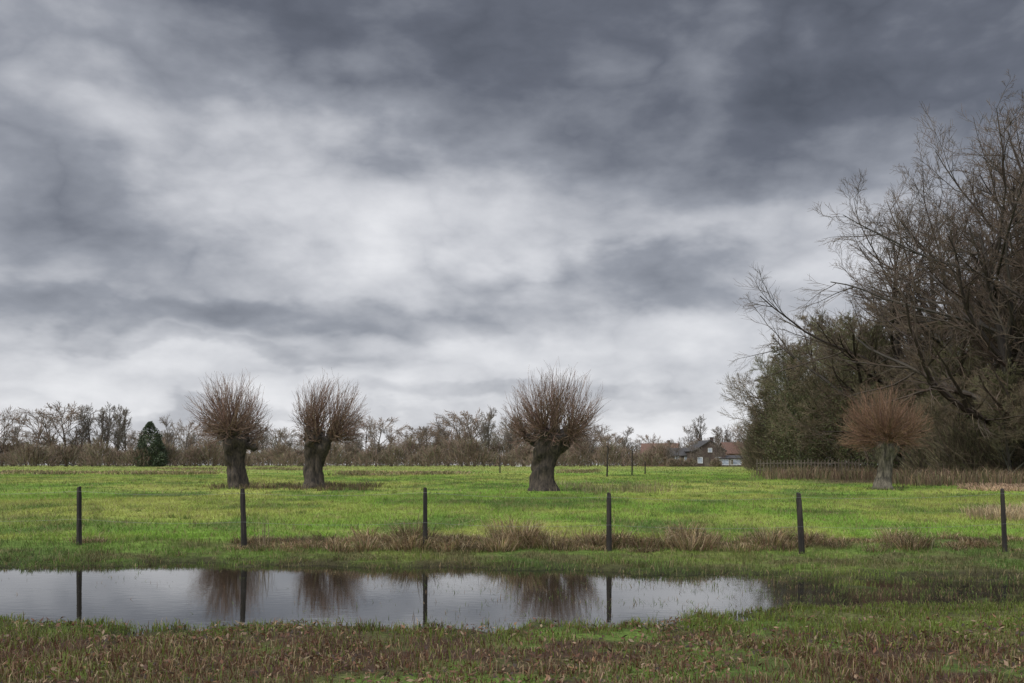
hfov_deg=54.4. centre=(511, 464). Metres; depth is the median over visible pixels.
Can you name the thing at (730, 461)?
door
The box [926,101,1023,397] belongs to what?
bare tree
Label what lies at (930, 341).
alder tree
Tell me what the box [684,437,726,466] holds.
brick farmhouse
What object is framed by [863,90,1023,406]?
bare tree
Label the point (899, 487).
grass tuft
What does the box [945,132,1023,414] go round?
bare tree
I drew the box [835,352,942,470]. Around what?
alder tree
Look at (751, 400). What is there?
alder tree
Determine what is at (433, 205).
sky
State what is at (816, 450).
ivy undergrowth
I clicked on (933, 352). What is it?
alder tree
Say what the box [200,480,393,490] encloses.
bramble undergrowth
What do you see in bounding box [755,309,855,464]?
alder tree
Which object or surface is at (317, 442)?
pollard willow
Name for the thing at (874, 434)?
pollard willow
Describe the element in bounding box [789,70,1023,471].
bare tree
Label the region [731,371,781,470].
alder tree
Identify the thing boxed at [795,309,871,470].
alder tree
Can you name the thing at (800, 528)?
wire fence
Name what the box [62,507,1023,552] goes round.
dry grass tussocks
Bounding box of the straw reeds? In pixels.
[953,502,1023,520]
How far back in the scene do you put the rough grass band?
99.36 m
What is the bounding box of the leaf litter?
[0,614,1023,682]
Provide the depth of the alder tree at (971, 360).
76.10 m
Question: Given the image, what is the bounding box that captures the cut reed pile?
[946,482,1023,490]
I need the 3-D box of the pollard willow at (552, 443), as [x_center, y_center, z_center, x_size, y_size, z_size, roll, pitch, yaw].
[1.885,-1.692,43.961,5.083,6.061,5.188,0,0,0]
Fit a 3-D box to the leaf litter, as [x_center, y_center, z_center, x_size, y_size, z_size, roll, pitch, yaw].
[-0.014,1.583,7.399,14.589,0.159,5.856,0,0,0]
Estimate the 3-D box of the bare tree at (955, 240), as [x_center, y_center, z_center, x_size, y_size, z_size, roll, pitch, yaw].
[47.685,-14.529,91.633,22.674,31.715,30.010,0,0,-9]
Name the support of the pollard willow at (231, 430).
on the ground at (609, 638)
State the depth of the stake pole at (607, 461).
78.82 m
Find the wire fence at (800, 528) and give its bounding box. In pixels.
[0,486,1020,553]
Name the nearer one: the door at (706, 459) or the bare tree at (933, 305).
the bare tree at (933, 305)
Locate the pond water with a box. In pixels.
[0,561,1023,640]
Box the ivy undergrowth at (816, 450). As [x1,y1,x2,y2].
[749,352,1023,471]
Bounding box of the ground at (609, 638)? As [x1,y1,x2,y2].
[0,465,1023,682]
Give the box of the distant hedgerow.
[0,434,781,466]
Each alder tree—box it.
[717,332,820,468]
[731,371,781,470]
[747,335,837,466]
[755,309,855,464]
[765,320,888,467]
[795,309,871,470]
[805,310,905,468]
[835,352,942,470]
[836,305,905,467]
[856,312,975,465]
[874,306,987,400]
[895,344,979,437]
[903,368,999,460]
[935,332,1023,422]
[969,358,1023,474]
[974,377,1023,460]
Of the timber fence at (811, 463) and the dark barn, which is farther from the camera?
the dark barn
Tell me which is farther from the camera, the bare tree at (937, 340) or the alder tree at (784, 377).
the alder tree at (784, 377)
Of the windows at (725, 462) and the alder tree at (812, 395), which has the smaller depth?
the alder tree at (812, 395)
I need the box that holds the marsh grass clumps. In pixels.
[0,551,1023,635]
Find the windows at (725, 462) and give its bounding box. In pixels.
[721,460,741,464]
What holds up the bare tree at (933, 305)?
on the ground at (609, 638)
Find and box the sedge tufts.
[549,479,677,493]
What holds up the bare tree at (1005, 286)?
on the ground at (609, 638)
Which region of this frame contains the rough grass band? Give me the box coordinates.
[0,467,608,475]
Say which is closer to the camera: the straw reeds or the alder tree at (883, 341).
the straw reeds
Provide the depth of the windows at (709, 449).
217.31 m
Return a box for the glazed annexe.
[719,455,744,466]
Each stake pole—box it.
[606,446,608,476]
[631,449,632,474]
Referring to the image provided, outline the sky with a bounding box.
[0,0,1023,464]
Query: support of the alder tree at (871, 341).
on the ground at (609, 638)
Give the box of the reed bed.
[748,462,1023,486]
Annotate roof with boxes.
[640,443,678,453]
[720,442,744,453]
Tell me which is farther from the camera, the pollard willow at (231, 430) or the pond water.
the pollard willow at (231, 430)
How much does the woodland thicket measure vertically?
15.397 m
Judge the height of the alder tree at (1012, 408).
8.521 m
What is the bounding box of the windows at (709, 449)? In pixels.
[698,448,719,462]
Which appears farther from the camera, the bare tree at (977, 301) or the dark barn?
the dark barn
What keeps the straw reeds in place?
on the ground at (609, 638)
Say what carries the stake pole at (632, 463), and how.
on the ground at (609, 638)
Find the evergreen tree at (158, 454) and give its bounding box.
[133,421,170,466]
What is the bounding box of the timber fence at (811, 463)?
[756,459,862,474]
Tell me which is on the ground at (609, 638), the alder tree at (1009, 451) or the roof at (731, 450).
the alder tree at (1009, 451)
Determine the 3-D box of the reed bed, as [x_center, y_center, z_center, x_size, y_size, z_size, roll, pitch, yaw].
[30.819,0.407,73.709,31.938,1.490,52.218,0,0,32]
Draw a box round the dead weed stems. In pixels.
[252,501,779,545]
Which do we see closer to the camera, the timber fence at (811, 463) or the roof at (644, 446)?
the timber fence at (811, 463)
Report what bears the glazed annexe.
on the ground at (609, 638)
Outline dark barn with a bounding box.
[666,448,686,466]
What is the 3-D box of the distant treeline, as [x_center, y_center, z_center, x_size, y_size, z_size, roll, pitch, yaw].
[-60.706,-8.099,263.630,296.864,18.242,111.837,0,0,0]
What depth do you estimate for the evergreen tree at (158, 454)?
216.71 m
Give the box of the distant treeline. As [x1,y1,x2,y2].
[0,397,770,466]
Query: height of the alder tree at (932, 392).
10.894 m
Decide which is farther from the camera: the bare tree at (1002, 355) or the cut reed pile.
the bare tree at (1002, 355)
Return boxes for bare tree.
[729,155,977,469]
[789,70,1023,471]
[827,133,1022,462]
[833,150,1023,402]
[846,158,1017,361]
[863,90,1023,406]
[905,94,1023,406]
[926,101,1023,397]
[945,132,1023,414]
[984,186,1023,348]
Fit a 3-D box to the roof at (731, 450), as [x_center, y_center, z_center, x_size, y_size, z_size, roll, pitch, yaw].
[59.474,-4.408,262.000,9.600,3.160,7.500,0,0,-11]
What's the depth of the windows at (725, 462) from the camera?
217.47 m
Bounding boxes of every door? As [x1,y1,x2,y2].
[704,457,708,466]
[729,457,732,466]
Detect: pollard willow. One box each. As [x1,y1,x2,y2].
[184,369,272,488]
[290,367,375,488]
[499,357,610,490]
[833,382,935,489]
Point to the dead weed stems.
(420, 531)
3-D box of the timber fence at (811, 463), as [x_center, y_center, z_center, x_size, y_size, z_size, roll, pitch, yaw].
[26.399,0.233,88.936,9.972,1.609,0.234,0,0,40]
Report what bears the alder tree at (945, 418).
on the ground at (609, 638)
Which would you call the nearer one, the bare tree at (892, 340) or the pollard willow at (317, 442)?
the pollard willow at (317, 442)
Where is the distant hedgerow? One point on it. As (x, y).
(210, 455)
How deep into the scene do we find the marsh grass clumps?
11.10 m
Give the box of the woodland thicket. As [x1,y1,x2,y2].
[727,359,1023,476]

